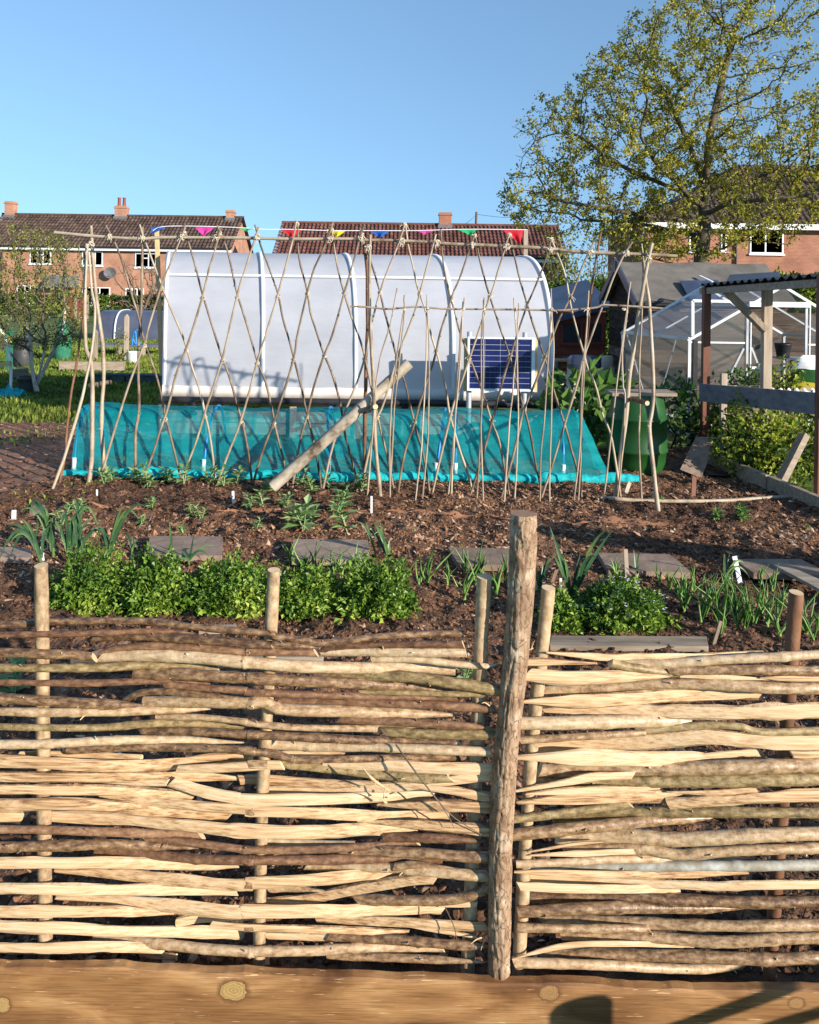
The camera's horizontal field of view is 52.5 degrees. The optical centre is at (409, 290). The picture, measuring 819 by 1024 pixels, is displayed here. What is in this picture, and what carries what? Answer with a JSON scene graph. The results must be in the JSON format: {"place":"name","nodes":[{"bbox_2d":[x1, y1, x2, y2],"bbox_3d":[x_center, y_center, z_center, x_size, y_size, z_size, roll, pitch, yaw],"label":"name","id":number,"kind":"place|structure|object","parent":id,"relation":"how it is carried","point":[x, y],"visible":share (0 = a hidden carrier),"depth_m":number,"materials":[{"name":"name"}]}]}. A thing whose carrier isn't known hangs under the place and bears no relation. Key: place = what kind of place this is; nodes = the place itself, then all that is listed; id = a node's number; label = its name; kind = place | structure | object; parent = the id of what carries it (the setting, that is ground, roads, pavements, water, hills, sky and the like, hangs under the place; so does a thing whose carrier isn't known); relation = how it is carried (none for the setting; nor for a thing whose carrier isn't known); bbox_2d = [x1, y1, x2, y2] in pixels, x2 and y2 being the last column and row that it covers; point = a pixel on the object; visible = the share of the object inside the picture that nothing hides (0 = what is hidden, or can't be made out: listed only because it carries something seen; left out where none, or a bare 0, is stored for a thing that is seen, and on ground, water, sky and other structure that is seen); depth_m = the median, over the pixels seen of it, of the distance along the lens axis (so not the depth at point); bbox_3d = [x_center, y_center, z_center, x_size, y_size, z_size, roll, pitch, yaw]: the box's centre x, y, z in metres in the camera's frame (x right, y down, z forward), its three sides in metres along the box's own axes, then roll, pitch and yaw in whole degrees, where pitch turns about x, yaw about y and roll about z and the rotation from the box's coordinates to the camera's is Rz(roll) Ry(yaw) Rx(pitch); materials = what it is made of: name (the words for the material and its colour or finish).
{"place":"outdoors","nodes":[
{"label":"outdoors","id":0,"kind":"place"},
{"bbox_2d":[0,415,121,546],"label":"path","id":1,"kind":"structure","parent":0,"point":[11,459],"depth_m":7.89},
{"bbox_2d":[0,422,81,536],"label":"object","id":2,"kind":"object","parent":1,"relation":"on","point":[22,474],"visible":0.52,"depth_m":7.44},
{"bbox_2d":[0,412,99,529],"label":"path weeds","id":3,"kind":"object","parent":1,"relation":"on","point":[11,439],"visible":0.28,"depth_m":8.55,"materials":[{"name":"green plant"}]},
{"bbox_2d":[0,305,813,489],"bbox_3d":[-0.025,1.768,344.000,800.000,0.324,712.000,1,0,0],"label":"ground","id":4,"kind":"structure","parent":0,"point":[90,333],"depth_m":22.72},
{"bbox_2d":[0,329,21,388],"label":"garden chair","id":5,"kind":"object","parent":4,"relation":"on","point":[7,363],"visible":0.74,"depth_m":12.18,"materials":[{"name":"white plastic"}]},
{"bbox_2d":[13,334,32,367],"bbox_3d":[-7.538,1.178,16.160,0.373,0.635,0.373,1,0,0],"label":"water butt","id":6,"kind":"object","parent":4,"relation":"on","point":[21,357],"visible":0.38,"depth_m":16.01,"materials":[{"name":"grey plastic"}]},
{"bbox_2d":[17,376,36,390],"bbox_3d":[-5.787,1.413,12.556,0.294,0.214,0.294,1,0,0],"label":"black pot","id":7,"kind":"object","parent":4,"relation":"on","point":[24,383],"visible":0.81,"depth_m":12.44,"materials":[{"name":"grey plastic"}]},
{"bbox_2d":[0,218,90,391],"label":"fruit tree","id":8,"kind":"object","parent":4,"relation":"on","point":[44,341],"visible":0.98,"depth_m":12.37,"materials":[{"name":"green plant"}]},
{"bbox_2d":[52,311,71,359],"bbox_3d":[-7.458,0.971,17.812,0.392,1.050,0.420,1,0,0],"label":"net cone","id":9,"kind":"object","parent":4,"relation":"on","point":[62,352],"visible":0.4,"depth_m":17.69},
{"bbox_2d":[64,295,88,318],"bbox_3d":[-16.081,0.801,40.010,1.160,1.150,0.120,1,0,0],"label":"board fence","id":10,"kind":"object","parent":4,"relation":"on","point":[78,304],"visible":0.3,"depth_m":39.98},
{"bbox_2d":[0,291,163,315],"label":"boundary hedge","id":11,"kind":"object","parent":4,"relation":"on","point":[108,300],"visible":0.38,"depth_m":44.10,"materials":[{"name":"green plant"}]},
{"bbox_2d":[59,361,124,370],"bbox_3d":[-6.007,1.446,15.713,1.157,0.200,0.200,1,0,-8],"label":"bed edging","id":12,"kind":"object","parent":4,"relation":"on","point":[110,365],"visible":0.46,"depth_m":15.63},
{"bbox_2d":[0,197,252,305],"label":"brick house","id":13,"kind":"structure","parent":4,"relation":"on","point":[121,221],"depth_m":66.58,"materials":[{"name":"orange brick"}]},
{"bbox_2d":[96,309,162,339],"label":"polytunnel","id":14,"kind":"structure","parent":4,"relation":"on","point":[112,321],"depth_m":25.08,"materials":[{"name":"white plastic"}]},
{"bbox_2d":[109,261,163,310],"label":"bare shrub","id":15,"kind":"object","parent":4,"relation":"on","point":[149,297],"visible":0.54,"depth_m":33.94,"materials":[{"name":"brown plant"}]},
{"bbox_2d":[0,337,289,423],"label":"lawn grass","id":16,"kind":"structure","parent":4,"relation":"on","point":[18,406],"depth_m":12.56,"materials":[{"name":"plant"}]},
{"bbox_2d":[0,562,533,973],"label":"woven fence panel","id":17,"kind":"object","parent":4,"relation":"on","point":[399,685],"visible":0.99,"depth_m":1.98,"materials":[{"name":"brown wood"}]},
{"bbox_2d":[158,250,556,411],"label":"polytunnel","id":18,"kind":"structure","parent":4,"relation":"on","point":[258,294],"depth_m":9.05,"materials":[{"name":"white plastic"}]},
{"bbox_2d":[155,231,162,375],"bbox_3d":[-2.978,0.141,9.870,0.128,1.743,0.036,1,0,0],"label":"flag post","id":19,"kind":"object","parent":18,"relation":"attached to","point":[159,302],"visible":0.86,"depth_m":9.85,"materials":[{"name":"wood"}]},
{"bbox_2d":[523,229,527,254],"bbox_3d":[1.374,0.143,9.870,0.054,1.737,0.040,1,0,0],"label":"flag post","id":20,"kind":"object","parent":18,"relation":"attached to","point":[525,239],"visible":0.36,"depth_m":9.85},
{"bbox_2d":[150,226,526,243],"bbox_3d":[-0.847,-0.668,9.822,4.474,0.176,0.064,1,0,0],"label":"bunting","id":21,"kind":"object","parent":20,"relation":"hanging from","point":[515,233],"visible":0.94,"depth_m":9.85,"materials":[{"name":"fabric"}]},
{"bbox_2d":[51,220,677,510],"bbox_3d":[-0.480,0.619,6.556,5.030,2.351,0.898,1,0,5],"label":"bean trellis","id":22,"kind":"object","parent":4,"relation":"on","point":[89,259],"visible":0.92,"depth_m":6.59,"materials":[{"name":"brown wood"}]},
{"bbox_2d":[0,959,818,1023],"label":"timber beam","id":23,"kind":"structure","parent":4,"relation":"on","point":[47,991],"depth_m":1.90,"materials":[{"name":"wood"}]},
{"bbox_2d":[272,212,569,282],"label":"brick house","id":24,"kind":"structure","parent":4,"relation":"on","point":[445,219],"depth_m":62.42,"materials":[{"name":"red brick"}]},
{"bbox_2d":[463,331,537,410],"bbox_3d":[0.916,1.068,8.383,0.744,1.290,0.107,1,0,0],"label":"solar panel","id":25,"kind":"object","parent":4,"relation":"on","point":[496,357],"visible":0.77,"depth_m":8.34,"materials":[{"name":"blue glass"}]},
{"bbox_2d":[350,282,663,501],"bbox_3d":[0.716,0.825,6.310,2.382,1.805,0.093,1,0,4],"label":"cane row","id":26,"kind":"object","parent":4,"relation":"on","point":[516,309],"visible":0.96,"depth_m":6.30,"materials":[{"name":"beige wood"}]},
{"bbox_2d":[487,510,536,980],"bbox_3d":[0.239,1.109,1.941,0.103,1.175,0.066,1,0,0],"label":"wooden post","id":27,"kind":"object","parent":4,"relation":"on","point":[521,571],"visible":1,"depth_m":1.92,"materials":[{"name":"brown wood"}]},
{"bbox_2d":[538,219,587,282],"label":"slender shrub","id":28,"kind":"object","parent":4,"relation":"on","point":[560,277],"visible":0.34,"depth_m":19.93,"materials":[{"name":"green plant"}]},
{"bbox_2d":[547,276,609,354],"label":"evergreen hedge","id":29,"kind":"object","parent":4,"relation":"on","point":[599,286],"visible":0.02,"depth_m":15.95,"materials":[{"name":"green plant"}]},
{"bbox_2d":[530,353,637,448],"bbox_3d":[1.741,1.152,8.568,1.201,1.014,0.874,1,0,-31],"label":"comfrey clump","id":30,"kind":"object","parent":4,"relation":"on","point":[608,378],"visible":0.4,"depth_m":8.53,"materials":[{"name":"green plant"}]},
{"bbox_2d":[560,212,624,283],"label":"young shrub","id":31,"kind":"object","parent":4,"relation":"on","point":[597,263],"visible":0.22,"depth_m":22.90,"materials":[{"name":"green plant"}]},
{"bbox_2d":[496,0,818,262],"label":"oak tree","id":32,"kind":"object","parent":4,"relation":"on","point":[705,210],"visible":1,"depth_m":26.71,"materials":[{"name":"green plant"}]},
{"bbox_2d":[512,585,818,981],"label":"woven fence panel","id":33,"kind":"object","parent":4,"relation":"on","point":[610,776],"visible":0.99,"depth_m":1.95,"materials":[{"name":"wood"}]},
{"bbox_2d":[598,258,796,388],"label":"brown shed","id":34,"kind":"structure","parent":4,"relation":"on","point":[666,288],"depth_m":11.60,"materials":[{"name":"wood"}]},
{"bbox_2d":[680,280,727,299],"bbox_3d":[3.941,-0.009,11.108,0.520,0.276,0.468,1,0,0],"label":"black sheet","id":35,"kind":"object","parent":34,"relation":"on","point":[689,286],"visible":0.55,"depth_m":11.13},
{"bbox_2d":[608,164,818,274],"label":"brick house","id":36,"kind":"structure","parent":4,"relation":"on","point":[801,255],"depth_m":45.00,"materials":[{"name":"orange brick"}]},
{"bbox_2d":[748,229,784,255],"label":"window","id":37,"kind":"structure","parent":36,"relation":"in","point":[769,253],"depth_m":44.95,"materials":[{"name":"white paint"}]},
{"bbox_2d":[677,403,754,460],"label":"shaded undergrowth","id":38,"kind":"object","parent":4,"relation":"on","point":[694,431],"visible":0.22,"depth_m":8.27,"materials":[{"name":"green plant"}]},
{"bbox_2d":[621,272,815,435],"bbox_3d":[3.942,0.712,9.885,2.494,1.886,1.459,1,0,0],"label":"greenhouse","id":39,"kind":"object","parent":4,"relation":"on","point":[807,303],"visible":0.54,"depth_m":9.21,"materials":[{"name":"white paint"}]},
{"bbox_2d":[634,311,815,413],"bbox_3d":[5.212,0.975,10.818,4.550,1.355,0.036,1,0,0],"label":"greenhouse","id":40,"kind":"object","parent":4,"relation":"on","point":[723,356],"visible":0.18,"depth_m":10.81,"materials":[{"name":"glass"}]},
{"bbox_2d":[691,273,818,494],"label":"cage frame","id":41,"kind":"object","parent":4,"relation":"on","point":[765,395],"visible":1,"depth_m":7.79,"materials":[{"name":"wood"}]},
{"bbox_2d":[704,391,813,483],"bbox_3d":[3.091,1.369,7.351,0.926,0.988,0.767,1,0,27],"label":"bramble bush","id":42,"kind":"object","parent":4,"relation":"on","point":[772,446],"visible":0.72,"depth_m":7.25,"materials":[{"name":"green plant"}]},
{"bbox_2d":[772,356,798,385],"bbox_3d":[4.594,1.234,9.925,0.410,0.860,0.350,1,0,0],"label":"greenhouse staging","id":43,"kind":"object","parent":4,"relation":"on","point":[790,358],"visible":0.11,"depth_m":9.77,"materials":[{"name":"metal"}]},
{"bbox_2d":[774,343,791,357],"bbox_3d":[4.467,0.716,9.920,0.200,0.170,0.200,1,0,0],"label":"plant pot","id":44,"kind":"object","parent":43,"relation":"on","point":[781,349],"visible":0.96,"depth_m":9.85,"materials":[{"name":"black plastic"}]},
{"bbox_2d":[764,390,813,480],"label":"dark bramble","id":45,"kind":"object","parent":4,"relation":"on","point":[807,428],"visible":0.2,"depth_m":7.51,"materials":[{"name":"green plant"}]},
{"bbox_2d":[772,354,808,390],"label":"tall weeds","id":46,"kind":"object","parent":4,"relation":"on","point":[789,377],"visible":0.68,"depth_m":8.28,"materials":[{"name":"green plant"}]},
{"bbox_2d":[773,266,818,312],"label":"garden hedge","id":47,"kind":"object","parent":4,"relation":"on","point":[809,294],"visible":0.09,"depth_m":19.03,"materials":[{"name":"green plant"}]},
{"bbox_2d":[0,446,818,982],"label":"soil bed","id":48,"kind":"object","parent":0,"point":[674,456],"visible":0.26,"depth_m":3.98,"materials":[{"name":"soil"}]},
{"bbox_2d":[0,547,31,563],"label":"paving slab","id":49,"kind":"structure","parent":48,"relation":"on","point":[19,554],"depth_m":4.74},
{"bbox_2d":[0,658,34,693],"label":"chard plant","id":50,"kind":"object","parent":48,"relation":"on","point":[17,676],"visible":0.34,"depth_m":3.22,"materials":[{"name":"green plant"}]},
{"bbox_2d":[0,519,47,561],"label":"leek","id":51,"kind":"object","parent":48,"relation":"on","point":[27,531],"visible":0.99,"depth_m":4.73,"materials":[{"name":"green plant"}]},
{"bbox_2d":[20,499,54,557],"bbox_3d":[-2.189,1.427,4.876,0.214,0.382,0.086,1,0,12],"label":"leek","id":52,"kind":"object","parent":48,"relation":"on","point":[44,515],"visible":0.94,"depth_m":4.87,"materials":[{"name":"green plant"}]},
{"bbox_2d":[46,505,101,559],"bbox_3d":[-1.970,1.418,4.813,0.332,0.329,0.108,1,0,0],"label":"leek","id":53,"kind":"object","parent":48,"relation":"on","point":[67,537],"visible":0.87,"depth_m":4.82,"materials":[{"name":"green plant"}]},
{"bbox_2d":[48,532,137,617],"bbox_3d":[-1.559,1.408,4.176,0.488,0.400,0.482,1,0,37],"label":"salad bush","id":54,"kind":"object","parent":48,"relation":"on","point":[83,586],"visible":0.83,"depth_m":4.09,"materials":[{"name":"green plant"}]},
{"bbox_2d":[76,501,109,557],"bbox_3d":[-1.834,1.407,4.857,0.226,0.356,0.122,1,0,0],"label":"leek","id":55,"kind":"object","parent":48,"relation":"on","point":[80,541],"visible":0.71,"depth_m":4.84,"materials":[{"name":"green plant"}]},
{"bbox_2d":[100,504,145,557],"bbox_3d":[-1.672,1.410,4.815,0.294,0.354,0.106,1,0,0],"label":"leek","id":56,"kind":"object","parent":48,"relation":"on","point":[117,525],"visible":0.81,"depth_m":4.80,"materials":[{"name":"green plant"}]},
{"bbox_2d":[105,541,197,617],"bbox_3d":[-1.289,1.444,4.132,0.530,0.331,0.423,1,0,0],"label":"salad bush","id":57,"kind":"object","parent":48,"relation":"on","point":[152,585],"visible":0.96,"depth_m":4.06,"materials":[{"name":"green plant"}]},
{"bbox_2d":[148,536,222,560],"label":"paving slab","id":58,"kind":"structure","parent":48,"relation":"on","point":[183,543],"depth_m":4.96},
{"bbox_2d":[70,648,323,663],"bbox_3d":[-0.896,1.563,3.547,1.056,0.025,0.099,1,0,-3],"label":"scaffold board","id":59,"kind":"object","parent":48,"relation":"on","point":[320,658],"visible":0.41,"depth_m":3.52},
{"bbox_2d":[169,548,300,620],"bbox_3d":[-0.884,1.464,4.176,0.721,0.309,0.492,1,0,0],"label":"salad bush","id":60,"kind":"object","parent":48,"relation":"on","point":[231,590],"visible":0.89,"depth_m":4.05,"materials":[{"name":"green plant"}]},
{"bbox_2d":[280,494,318,530],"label":"plant","id":61,"kind":"object","parent":48,"relation":"on","point":[295,509],"visible":1,"depth_m":5.43,"materials":[{"name":"green plant"}]},
{"bbox_2d":[265,557,346,621],"bbox_3d":[-0.506,1.482,4.116,0.449,0.282,0.374,1,0,0],"label":"salad bush","id":62,"kind":"object","parent":48,"relation":"on","point":[316,595],"visible":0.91,"depth_m":4.06,"materials":[{"name":"green plant"}]},
{"bbox_2d":[292,539,369,565],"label":"paving slab","id":63,"kind":"structure","parent":48,"relation":"on","point":[338,544],"depth_m":4.93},
{"bbox_2d":[268,359,412,490],"bbox_3d":[-0.527,1.042,6.474,1.129,0.999,0.110,1,0,-16],"label":"weathered log","id":64,"kind":"object","parent":48,"relation":"on","point":[287,473],"visible":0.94,"depth_m":6.42,"materials":[{"name":"wood"}]},
{"bbox_2d":[326,483,354,510],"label":"plant","id":65,"kind":"object","parent":48,"relation":"on","point":[344,494],"visible":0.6,"depth_m":5.88,"materials":[{"name":"green plant"}]},
{"bbox_2d":[328,500,358,531],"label":"plant","id":66,"kind":"object","parent":48,"relation":"on","point":[337,511],"visible":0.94,"depth_m":5.42,"materials":[{"name":"green plant"}]},
{"bbox_2d":[62,402,638,483],"bbox_3d":[-0.496,1.331,7.343,4.833,0.584,0.962,1,0,0],"label":"netting cloche","id":67,"kind":"object","parent":48,"relation":"on","point":[184,422],"visible":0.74,"depth_m":7.10,"materials":[{"name":"teal"}]},
{"bbox_2d":[333,547,422,624],"bbox_3d":[-0.167,1.456,4.099,0.473,0.333,0.408,1,0,0],"label":"salad bush","id":68,"kind":"object","parent":48,"relation":"on","point":[373,594],"visible":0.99,"depth_m":4.03,"materials":[{"name":"green plant"}]},
{"bbox_2d":[88,501,672,528],"bbox_3d":[-0.268,1.574,5.820,4.147,0.075,0.343,1,0,5],"label":"sandy soil strip","id":69,"kind":"object","parent":48,"relation":"on","point":[615,520],"visible":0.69,"depth_m":5.79,"materials":[{"name":"soil"}]},
{"bbox_2d":[369,519,393,557],"bbox_3d":[-0.169,1.473,4.872,0.115,0.270,0.165,1,0,-16],"label":"leek","id":70,"kind":"object","parent":48,"relation":"on","point":[384,547],"visible":0.87,"depth_m":4.86,"materials":[{"name":"green plant"}]},
{"bbox_2d":[0,469,818,974],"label":"bark chips","id":71,"kind":"object","parent":48,"relation":"on","point":[240,789],"visible":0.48,"depth_m":5.28,"materials":[{"name":"wood"}]},
{"bbox_2d":[27,481,812,936],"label":"straw bits","id":72,"kind":"object","parent":48,"relation":"on","point":[497,651],"visible":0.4,"depth_m":3.74,"materials":[{"name":"plant"}]},
{"bbox_2d":[448,547,508,570],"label":"paving slab","id":73,"kind":"structure","parent":48,"relation":"on","point":[492,555],"depth_m":4.83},
{"bbox_2d":[536,555,551,592],"bbox_3d":[0.700,1.490,4.372,0.097,0.259,0.142,1,0,24],"label":"leek","id":74,"kind":"object","parent":48,"relation":"on","point":[541,576],"visible":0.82,"depth_m":4.35,"materials":[{"name":"green plant"}]},
{"bbox_2d":[533,581,585,635],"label":"salad bush","id":75,"kind":"object","parent":48,"relation":"on","point":[562,620],"visible":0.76,"depth_m":3.92,"materials":[{"name":"green plant"}]},
{"bbox_2d":[546,386,608,456],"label":"leafy clump","id":76,"kind":"object","parent":48,"relation":"on","point":[602,430],"visible":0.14,"depth_m":8.24,"materials":[{"name":"green plant"}]},
{"bbox_2d":[550,527,612,600],"bbox_3d":[0.875,1.409,4.216,0.329,0.427,0.126,1,0,0],"label":"leek","id":77,"kind":"object","parent":48,"relation":"on","point":[579,576],"visible":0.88,"depth_m":4.22,"materials":[{"name":"green plant"}]},
{"bbox_2d":[566,568,683,635],"bbox_3d":[0.997,1.502,3.995,0.521,0.282,0.481,1,0,-31],"label":"salad bush","id":78,"kind":"object","parent":48,"relation":"on","point":[618,604],"visible":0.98,"depth_m":3.91,"materials":[{"name":"green plant"}]},
{"bbox_2d":[550,636,707,651],"bbox_3d":[0.990,1.589,3.732,0.741,0.025,0.104,1,0,-1],"label":"scaffold board","id":79,"kind":"object","parent":48,"relation":"on","point":[649,643],"visible":1,"depth_m":3.71,"materials":[{"name":"wood"}]},
{"bbox_2d":[606,396,668,475],"bbox_3d":[2.050,1.281,7.471,0.539,0.695,0.539,1,0,0],"label":"green barrel","id":80,"kind":"object","parent":48,"relation":"on","point":[659,428],"visible":0.73,"depth_m":7.25,"materials":[{"name":"plastic"}]},
{"bbox_2d":[605,389,676,396],"bbox_3d":[2.064,0.916,7.421,0.568,0.033,0.300,1,0,0],"label":"lid board","id":81,"kind":"object","parent":80,"relation":"on","point":[648,392],"visible":0.86,"depth_m":7.32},
{"bbox_2d":[598,553,691,578],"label":"paving slab","id":82,"kind":"structure","parent":48,"relation":"on","point":[667,562],"depth_m":4.74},
{"bbox_2d":[655,370,699,449],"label":"weed clump","id":83,"kind":"object","parent":48,"relation":"on","point":[676,424],"visible":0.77,"depth_m":8.34,"materials":[{"name":"green plant"}]},
{"bbox_2d":[670,571,711,611],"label":"onion plant","id":84,"kind":"object","parent":48,"relation":"on","point":[685,596],"visible":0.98,"depth_m":4.14,"materials":[{"name":"green plant"}]},
{"bbox_2d":[595,495,791,502],"bbox_3d":[2.272,1.589,6.308,1.728,0.064,0.172,1,0,-5],"label":"fallen pole","id":85,"kind":"object","parent":48,"relation":"on","point":[636,500],"visible":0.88,"depth_m":6.23,"materials":[{"name":"beige wood"}]},
{"bbox_2d":[680,437,717,476],"bbox_3d":[2.638,1.504,7.535,0.204,0.272,0.686,1,0,31],"label":"grey board","id":86,"kind":"object","parent":48,"relation":"on","point":[696,461],"visible":0.77,"depth_m":7.50,"materials":[{"name":"wood"}]},
{"bbox_2d":[691,576,720,622],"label":"onion plant","id":87,"kind":"object","parent":48,"relation":"on","point":[702,608],"visible":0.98,"depth_m":4.00,"materials":[{"name":"green plant"}]},
{"bbox_2d":[693,575,730,622],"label":"onion plant","id":88,"kind":"object","parent":48,"relation":"on","point":[716,601],"visible":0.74,"depth_m":3.98,"materials":[{"name":"green plant"}]},
{"bbox_2d":[673,452,776,475],"bbox_3d":[2.839,1.549,7.500,1.021,0.189,0.500,1,0,0],"label":"black mat","id":89,"kind":"object","parent":48,"relation":"on","point":[706,473],"visible":0.28,"depth_m":7.35,"materials":[{"name":"plastic"}]},
{"bbox_2d":[717,568,751,617],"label":"onion plant","id":90,"kind":"object","parent":48,"relation":"on","point":[736,603],"visible":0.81,"depth_m":4.05,"materials":[{"name":"green plant"}]},
{"bbox_2d":[734,583,751,629],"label":"onion plant","id":91,"kind":"object","parent":48,"relation":"on","point":[747,616],"visible":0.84,"depth_m":3.88,"materials":[{"name":"green plant"}]},
{"bbox_2d":[730,586,755,627],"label":"onion plant","id":92,"kind":"object","parent":48,"relation":"on","point":[738,620],"visible":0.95,"depth_m":3.93,"materials":[{"name":"green plant"}]},
{"bbox_2d":[743,582,774,624],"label":"onion plant","id":93,"kind":"object","parent":48,"relation":"on","point":[754,617],"visible":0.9,"depth_m":3.99,"materials":[{"name":"green plant"}]},
{"bbox_2d":[708,453,818,507],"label":"bed edging","id":94,"kind":"object","parent":48,"relation":"on","point":[746,474],"visible":0.48,"depth_m":6.76,"materials":[{"name":"wood"}]},
{"bbox_2d":[738,559,818,579],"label":"paving slab","id":95,"kind":"structure","parent":48,"relation":"on","point":[751,568],"depth_m":4.72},
{"bbox_2d":[773,563,818,591],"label":"plank","id":96,"kind":"object","parent":95,"relation":"on","point":[810,581],"visible":1,"depth_m":4.54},
{"bbox_2d":[776,433,809,481],"bbox_3d":[3.158,1.393,6.850,0.413,0.420,0.112,1,0,-35],"label":"propped board","id":97,"kind":"object","parent":48,"relation":"on","point":[784,473],"visible":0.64,"depth_m":6.83,"materials":[{"name":"wood"}]},
{"bbox_2d":[0,0,818,281],"label":"sky","id":98,"kind":"structure","parent":0,"point":[269,112],"materials":[{"name":"blue"}]},
{"bbox_2d":[549,280,609,390],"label":"red shed","id":99,"kind":"structure","parent":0,"point":[566,343],"depth_m":13.49,"materials":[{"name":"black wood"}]},
{"bbox_2d":[560,316,582,344],"bbox_3d":[2.634,0.650,13.472,0.363,0.485,0.035,1,0,0],"label":"window","id":100,"kind":"structure","parent":99,"relation":"in","point":[568,334],"depth_m":13.47,"materials":[{"name":"black glass"}]},
{"bbox_2d":[588,315,603,344],"bbox_3d":[3.025,0.642,13.472,0.255,0.471,0.035,1,0,0],"label":"window","id":101,"kind":"structure","parent":99,"relation":"in","point":[598,335],"depth_m":13.45,"materials":[{"name":"black glass"}]},
{"bbox_2d":[565,354,600,410],"bbox_3d":[2.385,1.259,11.353,0.455,0.748,0.367,1,0,0],"label":"compost bin","id":102,"kind":"object","parent":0,"point":[574,361],"visible":0.33,"depth_m":11.22,"materials":[{"name":"beige plastic"}]},
{"bbox_2d":[709,385,814,443],"bbox_3d":[3.711,1.337,8.739,1.013,0.731,0.721,1,0,0],"label":"raised bed","id":103,"kind":"object","parent":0,"point":[807,388],"visible":0.06,"depth_m":8.61,"materials":[{"name":"wood"}]},
{"bbox_2d":[711,363,789,385],"bbox_3d":[3.606,0.933,8.783,0.807,0.337,0.354,1,0,0],"label":"seedling patch","id":104,"kind":"object","parent":103,"relation":"in","point":[750,379],"visible":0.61,"depth_m":8.78,"materials":[{"name":"green plant"}]},
{"bbox_2d":[791,355,814,385],"bbox_3d":[4.334,0.933,8.900,0.481,0.482,0.212,1,0,0],"label":"compost sack","id":105,"kind":"object","parent":103,"relation":"on","point":[806,363],"visible":0.35,"depth_m":8.83,"materials":[{"name":"white plastic"}]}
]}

